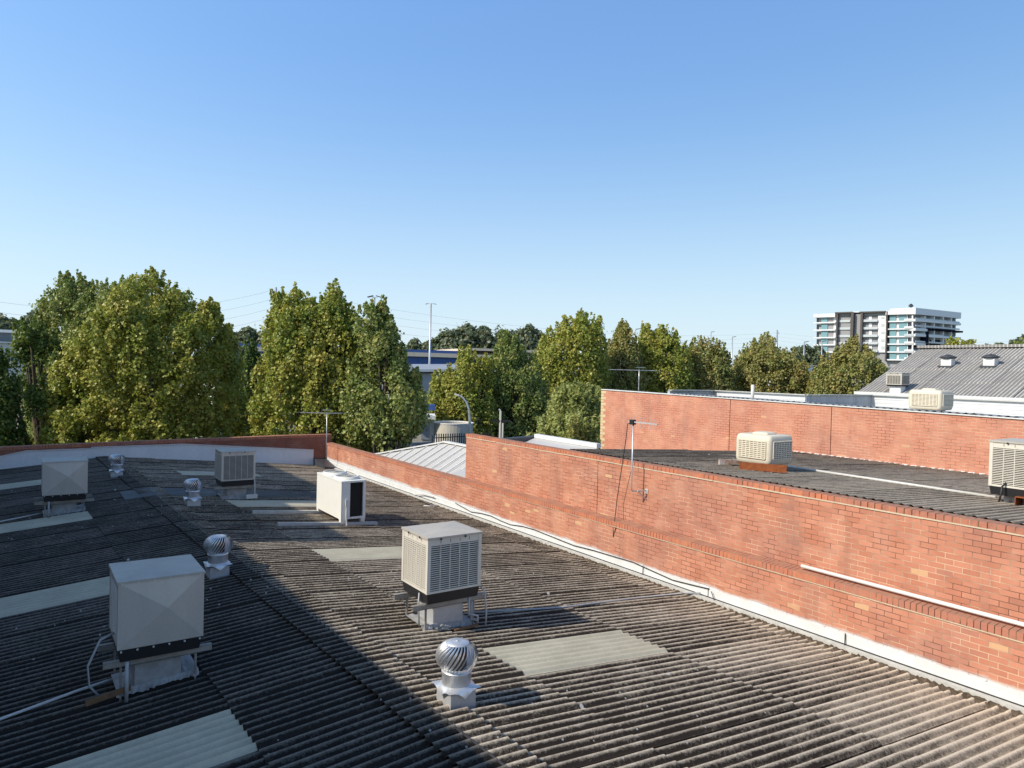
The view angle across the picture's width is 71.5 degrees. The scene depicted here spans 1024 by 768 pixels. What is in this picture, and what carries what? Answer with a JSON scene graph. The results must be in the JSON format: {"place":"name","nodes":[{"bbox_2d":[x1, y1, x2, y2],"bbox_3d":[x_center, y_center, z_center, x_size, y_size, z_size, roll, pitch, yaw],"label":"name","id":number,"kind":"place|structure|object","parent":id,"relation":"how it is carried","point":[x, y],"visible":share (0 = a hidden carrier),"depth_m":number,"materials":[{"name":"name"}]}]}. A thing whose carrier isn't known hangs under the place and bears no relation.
{"place":"outdoors","nodes":[
{"label":"outdoors","id":0,"kind":"place"},
{"bbox_2d":[237,343,536,386],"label":"blue warehouse","id":1,"kind":"structure","parent":0,"point":[444,356],"depth_m":132.31,"materials":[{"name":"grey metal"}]},
{"bbox_2d":[396,442,431,449],"bbox_3d":[-5.656,4.606,39.048,3.205,2.806,0.150,1,1,-41],"label":"sheet fence","id":2,"kind":"object","parent":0,"point":[416,443],"visible":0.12,"depth_m":39.32,"materials":[{"name":"grey metal"}]},
{"bbox_2d":[178,379,651,445],"bbox_3d":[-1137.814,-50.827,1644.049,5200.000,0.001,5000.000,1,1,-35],"label":"ground","id":3,"kind":"structure","parent":0,"point":[302,406],"depth_m":124.25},
{"bbox_2d":[0,313,22,330],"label":"gum tree","id":4,"kind":"object","parent":3,"relation":"on","point":[7,322],"visible":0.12,"depth_m":138.98,"materials":[{"name":"green plant"}]},
{"bbox_2d":[0,329,32,428],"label":"white office","id":5,"kind":"structure","parent":3,"relation":"on","point":[5,336],"depth_m":64.44,"materials":[{"name":"brick"}]},
{"bbox_2d":[0,346,38,445],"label":"plane tree","id":6,"kind":"object","parent":3,"relation":"on","point":[10,405],"visible":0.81,"depth_m":34.18,"materials":[{"name":"green plant"}]},
{"bbox_2d":[23,309,40,325],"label":"gum tree","id":7,"kind":"object","parent":3,"relation":"on","point":[28,317],"visible":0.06,"depth_m":148.55,"materials":[{"name":"green plant"}]},
{"bbox_2d":[25,266,253,444],"bbox_3d":[-19.306,1.283,37.923,10.953,15.215,10.276,1,1,-35],"label":"plane tree","id":8,"kind":"object","parent":3,"relation":"on","point":[123,322],"visible":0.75,"depth_m":35.06,"materials":[{"name":"green plant"}]},
{"bbox_2d":[222,323,266,343],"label":"gum tree","id":9,"kind":"object","parent":3,"relation":"on","point":[247,333],"visible":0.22,"depth_m":198.52,"materials":[{"name":"green plant"}]},
{"bbox_2d":[406,338,424,349],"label":"gum tree","id":10,"kind":"object","parent":3,"relation":"on","point":[414,343],"visible":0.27,"depth_m":208.45,"materials":[{"name":"green plant"}]},
{"bbox_2d":[374,441,465,473],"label":"white roofed shed","id":11,"kind":"structure","parent":3,"relation":"on","point":[449,457],"depth_m":26.67,"materials":[{"name":"metal"}]},
{"bbox_2d":[426,303,435,363],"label":"light mast","id":12,"kind":"object","parent":3,"relation":"on","point":[430,332],"visible":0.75,"depth_m":111.99,"materials":[{"name":"metal"}]},
{"bbox_2d":[382,364,528,423],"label":"grey shed","id":13,"kind":"structure","parent":3,"relation":"on","point":[426,370],"depth_m":85.70,"materials":[{"name":"metal"}]},
{"bbox_2d":[422,321,497,354],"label":"gum tree","id":14,"kind":"object","parent":3,"relation":"on","point":[456,336],"visible":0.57,"depth_m":187.66,"materials":[{"name":"green plant"}]},
{"bbox_2d":[0,434,1023,767],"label":"warehouse","id":15,"kind":"structure","parent":3,"relation":"on","point":[322,652],"depth_m":10.14,"materials":[{"name":"grey metal"}]},
{"bbox_2d":[0,512,42,521],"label":"drain pipe","id":16,"kind":"object","parent":15,"relation":"on","point":[21,517],"visible":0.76,"depth_m":17.14,"materials":[{"name":"white plastic"}]},
{"bbox_2d":[0,678,112,720],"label":"drain pipe","id":17,"kind":"object","parent":15,"relation":"on","point":[52,699],"visible":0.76,"depth_m":8.14,"materials":[{"name":"white plastic"}]},
{"bbox_2d":[34,456,93,517],"bbox_3d":[-11.087,2.574,17.610,1.240,1.500,0.958,1,1,-35],"label":"rooftop cooler","id":18,"kind":"object","parent":15,"relation":"on","point":[64,483],"visible":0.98,"depth_m":17.30,"materials":[{"name":"grey metal"}]},
{"bbox_2d":[108,454,125,477],"bbox_3d":[-12.296,2.618,22.123,0.476,0.882,0.476,1,1,-35],"label":"turbine vent","id":19,"kind":"object","parent":15,"relation":"attached to","point":[116,461],"visible":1,"depth_m":21.98,"materials":[{"name":"metal"}]},
{"bbox_2d":[85,554,211,706],"bbox_3d":[-4.394,2.954,8.578,1.335,1.529,0.938,1,1,-35],"label":"rooftop cooler","id":20,"kind":"object","parent":15,"relation":"on","point":[156,612],"visible":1,"depth_m":8.33,"materials":[{"name":"grey metal"}]},
{"bbox_2d":[183,478,202,505],"bbox_3d":[-8.152,2.845,18.167,0.476,0.882,0.476,1,1,-35],"label":"turbine vent","id":21,"kind":"object","parent":15,"relation":"attached to","point":[192,487],"visible":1,"depth_m":18.04,"materials":[{"name":"metal"}]},
{"bbox_2d":[203,534,232,579],"bbox_3d":[-5.110,3.057,12.355,0.476,0.882,0.476,1,1,-35],"label":"turbine vent","id":22,"kind":"object","parent":15,"relation":"attached to","point":[217,547],"visible":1,"depth_m":12.22,"materials":[{"name":"metal"}]},
{"bbox_2d":[209,447,260,499],"bbox_3d":[-7.778,2.578,19.962,1.240,1.544,0.857,1,1,-35],"label":"rooftop cooler","id":23,"kind":"object","parent":15,"relation":"on","point":[234,473],"visible":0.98,"depth_m":19.70,"materials":[{"name":"grey metal"}]},
{"bbox_2d":[252,510,325,513],"bbox_3d":[-5.440,3.363,18.660,2.652,0.326,0.100,1,1,-35],"label":"support rail","id":24,"kind":"object","parent":15,"relation":"on","point":[284,511],"visible":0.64,"depth_m":18.34,"materials":[{"name":"grey metal"}]},
{"bbox_2d":[296,412,342,458],"bbox_3d":[-7.830,2.108,29.445,2.180,2.059,1.022,1,1,-12],"label":"tv antenna","id":25,"kind":"object","parent":15,"relation":"attached to","point":[326,425],"visible":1,"depth_m":29.56,"materials":[{"name":"metal"}]},
{"bbox_2d":[277,521,377,525],"bbox_3d":[-4.463,3.420,17.380,2.501,0.311,0.100,1,1,-35],"label":"support rail","id":26,"kind":"object","parent":15,"relation":"on","point":[321,523],"visible":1,"depth_m":17.21,"materials":[{"name":"grey metal"}]},
{"bbox_2d":[316,470,365,525],"bbox_3d":[-4.429,2.897,18.322,0.695,1.190,1.827,1,1,-35],"label":"outdoor unit","id":27,"kind":"object","parent":15,"relation":"on","point":[341,495],"visible":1,"depth_m":17.81,"materials":[{"name":"white metal"}]},
{"bbox_2d":[413,494,435,506],"bbox_3d":[-2.848,3.715,22.965,0.516,0.274,2.618,1,1,-19],"label":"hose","id":28,"kind":"object","parent":15,"relation":"on","point":[425,502],"visible":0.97,"depth_m":22.73,"materials":[{"name":"white plastic"}]},
{"bbox_2d":[393,521,486,630],"bbox_3d":[-1.065,2.930,10.651,1.240,1.585,0.856,1,1,-35],"label":"rooftop cooler","id":29,"kind":"object","parent":15,"relation":"on","point":[441,572],"visible":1,"depth_m":10.40,"materials":[{"name":"beige metal"}]},
{"bbox_2d":[432,638,480,710],"bbox_3d":[-0.614,3.268,7.865,0.476,0.882,0.476,1,1,-35],"label":"turbine vent","id":30,"kind":"object","parent":15,"relation":"attached to","point":[456,686],"visible":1,"depth_m":7.75,"materials":[{"name":"metal"}]},
{"bbox_2d":[455,503,708,588],"bbox_3d":[1.028,3.825,17.687,0.019,0.127,9.720,1,1,-35],"label":"cable","id":31,"kind":"object","parent":15,"relation":"attached to","point":[589,549],"visible":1,"depth_m":16.43,"materials":[{"name":"black plastic"}]},
{"bbox_2d":[475,592,700,612],"bbox_3d":[1.534,3.876,12.539,4.947,0.488,0.371,1,1,-35],"label":"drain pipe","id":32,"kind":"object","parent":15,"relation":"on","point":[586,603],"visible":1,"depth_m":12.42,"materials":[{"name":"grey plastic"}]},
{"bbox_2d":[493,323,546,355],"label":"gum tree","id":33,"kind":"object","parent":3,"relation":"on","point":[532,338],"visible":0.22,"depth_m":198.02,"materials":[{"name":"green plant"}]},
{"bbox_2d":[452,434,600,477],"bbox_3d":[0.420,5.728,23.626,4.473,7.680,5.064,1,1,-35],"label":"lean to roof","id":34,"kind":"object","parent":3,"relation":"on","point":[554,441],"visible":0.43,"depth_m":24.73,"materials":[{"name":"metal"}]},
{"bbox_2d":[534,307,613,428],"bbox_3d":[4.199,1.524,56.080,7.342,15.278,6.904,2,1,30],"label":"plane tree","id":35,"kind":"object","parent":3,"relation":"on","point":[584,336],"visible":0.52,"depth_m":54.24,"materials":[{"name":"green plant"}]},
{"bbox_2d":[632,320,700,392],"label":"plane tree","id":36,"kind":"object","parent":3,"relation":"on","point":[667,357],"visible":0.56,"depth_m":60.63,"materials":[{"name":"green plant"}]},
{"bbox_2d":[465,433,1023,626],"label":"neighbour building","id":37,"kind":"structure","parent":3,"relation":"on","point":[961,551],"depth_m":13.05,"materials":[{"name":"brick"}]},
{"bbox_2d":[613,416,657,535],"bbox_3d":[2.746,2.067,15.474,0.377,2.783,1.318,1,1,-35],"label":"tv antenna","id":38,"kind":"object","parent":37,"relation":"attached to","point":[632,422],"visible":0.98,"depth_m":15.43,"materials":[{"name":"metal"}]},
{"bbox_2d":[718,459,739,464],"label":"rusty beam","id":39,"kind":"structure","parent":37,"relation":"on","point":[729,462],"depth_m":16.29,"materials":[{"name":"white paint"}]},
{"bbox_2d":[736,431,791,464],"bbox_3d":[5.646,1.594,15.950,0.952,1.050,0.952,1,1,-37],"label":"moulded cooler","id":40,"kind":"object","parent":39,"relation":"on","point":[765,447],"visible":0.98,"depth_m":15.62,"materials":[{"name":"beige plastic"}]},
{"bbox_2d":[739,462,786,472],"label":"rusty beam","id":41,"kind":"structure","parent":37,"relation":"on","point":[764,467],"depth_m":15.29,"materials":[{"name":"metal"}]},
{"bbox_2d":[787,465,995,497],"bbox_3d":[7.671,2.007,14.881,0.056,0.069,4.450,1,1,-31],"label":"roof pipe","id":42,"kind":"object","parent":37,"relation":"on","point":[916,485],"visible":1,"depth_m":14.52,"materials":[{"name":"white plastic"}]},
{"bbox_2d":[1015,496,1023,504],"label":"rusty beam","id":43,"kind":"structure","parent":37,"relation":"on","point":[1018,500],"depth_m":12.27,"materials":[{"name":"metal"}]},
{"bbox_2d":[988,438,1023,504],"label":"rooftop cooler","id":44,"kind":"object","parent":43,"relation":"on","point":[1006,470],"visible":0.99,"depth_m":12.43,"materials":[{"name":"beige metal"}]},
{"bbox_2d":[789,344,828,364],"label":"gum tree","id":45,"kind":"object","parent":3,"relation":"on","point":[812,356],"visible":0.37,"depth_m":178.55,"materials":[{"name":"green plant"}]},
{"bbox_2d":[944,335,976,344],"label":"plane tree","id":46,"kind":"object","parent":3,"relation":"on","point":[953,341],"visible":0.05,"depth_m":79.70,"materials":[{"name":"green plant"}]},
{"bbox_2d":[1008,334,1023,343],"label":"gum tree","id":47,"kind":"object","parent":3,"relation":"on","point":[1015,340],"visible":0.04,"depth_m":189.92,"materials":[{"name":"green plant"}]},
{"bbox_2d":[1013,337,1023,343],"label":"plane tree","id":48,"kind":"object","parent":3,"relation":"on","point":[1018,342],"visible":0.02,"depth_m":84.94,"materials":[{"name":"green plant"}]},
{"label":"power pole","id":49,"kind":"object","parent":3,"relation":"on","visible":0},
{"bbox_2d":[287,291,747,335],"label":"power line","id":50,"kind":"object","parent":49,"relation":"attached to","point":[513,325],"visible":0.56,"depth_m":175.20,"materials":[{"name":"grey metal"}]},
{"bbox_2d":[412,404,435,442],"bbox_3d":[-5.741,3.235,44.346,1.827,3.830,3.500,1,1,-8],"label":"concrete hut","id":51,"kind":"object","parent":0,"point":[425,436],"visible":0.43,"depth_m":43.12,"materials":[{"name":"grey concrete"}]},
{"bbox_2d":[421,422,429,439],"bbox_3d":[-5.247,2.848,43.118,0.514,1.037,0.050,1,1,-8],"label":"shutter door","id":52,"kind":"structure","parent":51,"relation":"in","point":[425,435],"depth_m":43.10,"materials":[{"name":"grey metal"}]},
{"bbox_2d":[432,433,491,444],"bbox_3d":[-2.775,3.466,40.532,4.412,1.439,0.140,0,1,-43],"label":"palisade fence","id":53,"kind":"object","parent":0,"point":[445,437],"visible":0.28,"depth_m":39.92,"materials":[{"name":"metal"}]},
{"bbox_2d":[0,0,1023,369],"label":"sky","id":54,"kind":"structure","parent":0,"point":[727,168],"materials":[{"name":"blue"}]},
{"bbox_2d":[600,385,1023,474],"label":"building","id":55,"kind":"structure","parent":0,"point":[897,429],"depth_m":23.80,"materials":[{"name":"red brick"}]},
{"bbox_2d":[609,367,656,389],"bbox_3d":[5.204,-0.214,29.432,2.422,0.964,1.117,1,1,-11],"label":"tv antenna","id":56,"kind":"object","parent":55,"relation":"attached to","point":[639,370],"visible":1,"depth_m":29.57,"materials":[{"name":"metal"}]},
{"bbox_2d":[908,388,953,410],"bbox_3d":[12.546,0.595,21.308,0.972,0.930,0.972,1,1,-38],"label":"moulded cooler","id":57,"kind":"object","parent":55,"relation":"on","point":[933,399],"visible":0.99,"depth_m":20.97,"materials":[{"name":"beige plastic"}]},
{"bbox_2d":[768,365,891,386],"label":"white building","id":58,"kind":"structure","parent":0,"point":[811,367],"depth_m":138.90,"materials":[{"name":"grey metal"}]},
{"bbox_2d":[814,304,962,390],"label":"apartment block","id":59,"kind":"structure","parent":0,"point":[910,329],"depth_m":298.51,"materials":[{"name":"white glass"}]},
{"bbox_2d":[821,317,827,321],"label":"window","id":60,"kind":"structure","parent":59,"relation":"in","point":[825,319],"depth_m":312.80,"materials":[{"name":"teal glass"}]},
{"bbox_2d":[821,324,827,328],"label":"window","id":61,"kind":"structure","parent":59,"relation":"in","point":[823,326],"depth_m":312.80,"materials":[{"name":"teal glass"}]},
{"bbox_2d":[821,331,827,336],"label":"window","id":62,"kind":"structure","parent":59,"relation":"in","point":[823,333],"depth_m":312.80,"materials":[{"name":"teal glass"}]},
{"bbox_2d":[889,315,895,320],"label":"window","id":63,"kind":"structure","parent":59,"relation":"in","point":[892,317],"depth_m":295.43,"materials":[{"name":"teal glass"}]},
{"bbox_2d":[889,330,895,335],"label":"window","id":64,"kind":"structure","parent":59,"relation":"in","point":[892,332],"depth_m":295.43,"materials":[{"name":"teal glass"}]},
{"bbox_2d":[889,338,895,343],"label":"window","id":65,"kind":"structure","parent":59,"relation":"in","point":[892,340],"depth_m":295.43,"materials":[{"name":"teal glass"}]},
{"bbox_2d":[889,353,895,358],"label":"window","id":66,"kind":"structure","parent":59,"relation":"in","point":[892,355],"depth_m":295.43,"materials":[{"name":"teal glass"}]},
{"bbox_2d":[890,323,895,327],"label":"window","id":67,"kind":"structure","parent":59,"relation":"in","point":[892,325],"depth_m":295.32,"materials":[{"name":"teal glass"}]},
{"bbox_2d":[890,345,895,350],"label":"window","id":68,"kind":"structure","parent":59,"relation":"in","point":[892,347],"depth_m":295.29,"materials":[{"name":"teal glass"}]},
{"bbox_2d":[899,315,906,320],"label":"window","id":69,"kind":"structure","parent":59,"relation":"in","point":[901,317],"depth_m":293.06,"materials":[{"name":"teal glass"}]},
{"bbox_2d":[899,322,906,327],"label":"window","id":70,"kind":"structure","parent":59,"relation":"in","point":[901,324],"depth_m":293.06,"materials":[{"name":"teal glass"}]},
{"bbox_2d":[899,330,906,335],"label":"window","id":71,"kind":"structure","parent":59,"relation":"in","point":[901,332],"depth_m":293.06,"materials":[{"name":"teal glass"}]},
{"bbox_2d":[899,338,906,342],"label":"window","id":72,"kind":"structure","parent":59,"relation":"in","point":[901,340],"depth_m":292.99,"materials":[{"name":"teal glass"}]},
{"bbox_2d":[899,345,906,350],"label":"window","id":73,"kind":"structure","parent":59,"relation":"in","point":[901,347],"depth_m":292.99,"materials":[{"name":"teal glass"}]},
{"bbox_2d":[899,353,906,358],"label":"window","id":74,"kind":"structure","parent":59,"relation":"in","point":[901,355],"depth_m":292.99,"materials":[{"name":"teal glass"}]},
{"bbox_2d":[854,344,1023,400],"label":"grey hall","id":75,"kind":"structure","parent":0,"point":[966,376],"depth_m":29.55,"materials":[{"name":"grey metal"}]},
{"bbox_2d":[886,372,910,392],"bbox_3d":[15.940,0.075,29.386,0.696,1.155,0.676,1,1,-35],"label":"rooftop cooler","id":76,"kind":"object","parent":75,"relation":"on","point":[897,382],"visible":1,"depth_m":29.21,"materials":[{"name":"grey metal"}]},
{"bbox_2d":[938,354,956,367],"bbox_3d":[18.720,-0.959,30.526,0.672,0.632,0.672,1,1,-35],"label":"roof ventilator","id":77,"kind":"object","parent":75,"relation":"attached to","point":[947,360],"visible":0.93,"depth_m":30.36,"materials":[{"name":"white metal"}]},
{"bbox_2d":[980,354,999,367],"bbox_3d":[19.674,-0.927,29.222,0.672,0.632,0.672,1,1,-35],"label":"roof ventilator","id":78,"kind":"object","parent":75,"relation":"attached to","point":[990,361],"visible":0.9,"depth_m":29.08,"materials":[{"name":"white metal"}]},
{"label":"car park","id":79,"kind":"structure","parent":0,"visible":0},
{"bbox_2d":[241,278,376,452],"bbox_3d":[-9.856,1.876,35.978,7.027,14.599,7.006,1,1,-35],"label":"plane tree","id":80,"kind":"object","parent":79,"relation":"on","point":[305,337],"visible":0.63,"depth_m":34.20,"materials":[{"name":"green plant"}]},
{"bbox_2d":[333,294,432,453],"bbox_3d":[-6.168,2.494,34.084,4.668,13.629,4.631,1,1,-5],"label":"plane tree","id":81,"kind":"object","parent":79,"relation":"on","point":[398,415],"visible":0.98,"depth_m":33.13,"materials":[{"name":"green plant"}]},
{"bbox_2d":[434,421,473,443],"bbox_3d":[-3.765,5.716,44.050,2.600,6.714,2.600,1,1,-35],"label":"storage tank","id":82,"kind":"object","parent":79,"relation":"on","point":[448,427],"visible":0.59,"depth_m":42.88,"materials":[{"name":"white metal"}]},
{"bbox_2d":[454,393,470,433],"bbox_3d":[-2.704,4.862,38.060,0.990,8.704,0.178,2,1,3],"label":"street lamp","id":83,"kind":"object","parent":79,"relation":"on","point":[469,416],"visible":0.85,"depth_m":37.95,"materials":[{"name":"metal"}]},
{"bbox_2d":[426,344,501,436],"bbox_3d":[-3.455,3.198,47.961,5.464,11.841,5.049,2,1,16],"label":"plane tree","id":84,"kind":"object","parent":79,"relation":"on","point":[476,380],"visible":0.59,"depth_m":46.94,"materials":[{"name":"green plant"}]},
{"bbox_2d":[491,409,510,437],"bbox_3d":[-0.740,5.322,42.037,1.152,7.737,0.137,1,1,-1],"label":"power pole","id":85,"kind":"object","parent":79,"relation":"on","point":[500,420],"visible":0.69,"depth_m":41.93,"materials":[{"name":"grey concrete"}]},
{"bbox_2d":[480,328,550,437],"bbox_3d":[0.325,2.652,49.995,5.787,13.053,5.286,2,1,4],"label":"plane tree","id":86,"kind":"object","parent":79,"relation":"on","point":[523,391],"visible":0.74,"depth_m":48.53,"materials":[{"name":"green plant"}]},
{"bbox_2d":[526,408,599,448],"bbox_3d":[2.134,5.326,32.217,4.347,8.479,4.602,1,1,-35],"label":"feathery bush","id":87,"kind":"object","parent":79,"relation":"on","point":[575,427],"visible":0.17,"depth_m":31.64,"materials":[{"name":"green plant"}]},
{"bbox_2d":[533,380,601,434],"bbox_3d":[2.912,4.646,34.081,4.035,9.805,3.451,2,1,5],"label":"feathery bush","id":88,"kind":"object","parent":79,"relation":"on","point":[587,403],"visible":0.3,"depth_m":33.46,"materials":[{"name":"green plant"}]},
{"bbox_2d":[686,335,737,390],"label":"plane tree","id":89,"kind":"object","parent":79,"relation":"on","point":[716,370],"visible":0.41,"depth_m":62.67,"materials":[{"name":"green plant"}]},
{"bbox_2d":[731,331,811,393],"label":"plane tree","id":90,"kind":"object","parent":79,"relation":"on","point":[787,372],"visible":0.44,"depth_m":63.77,"materials":[{"name":"green plant"}]},
{"bbox_2d":[804,333,888,395],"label":"plane tree","id":91,"kind":"object","parent":79,"relation":"on","point":[843,367],"visible":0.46,"depth_m":58.52,"materials":[{"name":"green plant"}]},
{"label":"road","id":92,"kind":"structure","parent":0,"visible":0},
{"bbox_2d":[17,269,165,440],"bbox_3d":[-25.572,0.760,43.982,8.744,15.704,8.113,1,1,-35],"label":"plane tree","id":93,"kind":"object","parent":92,"relation":"on","point":[69,303],"visible":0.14,"depth_m":41.94,"materials":[{"name":"green plant"}]},
{"bbox_2d":[220,338,280,435],"bbox_3d":[-16.744,2.902,45.928,4.363,11.813,4.604,1,1,-35],"label":"plane tree","id":94,"kind":"object","parent":92,"relation":"on","point":[249,354],"visible":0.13,"depth_m":45.26,"materials":[{"name":"green plant"}]},
{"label":"footpath","id":95,"kind":"structure","parent":0,"visible":0},
{"bbox_2d":[1,316,90,444],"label":"plane tree","id":96,"kind":"object","parent":95,"relation":"on","point":[34,341],"visible":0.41,"depth_m":35.83,"materials":[{"name":"green plant"}]},
{"bbox_2d":[601,318,649,391],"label":"plane tree","id":97,"kind":"object","parent":95,"relation":"on","point":[625,351],"visible":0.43,"depth_m":58.75,"materials":[{"name":"green plant"}]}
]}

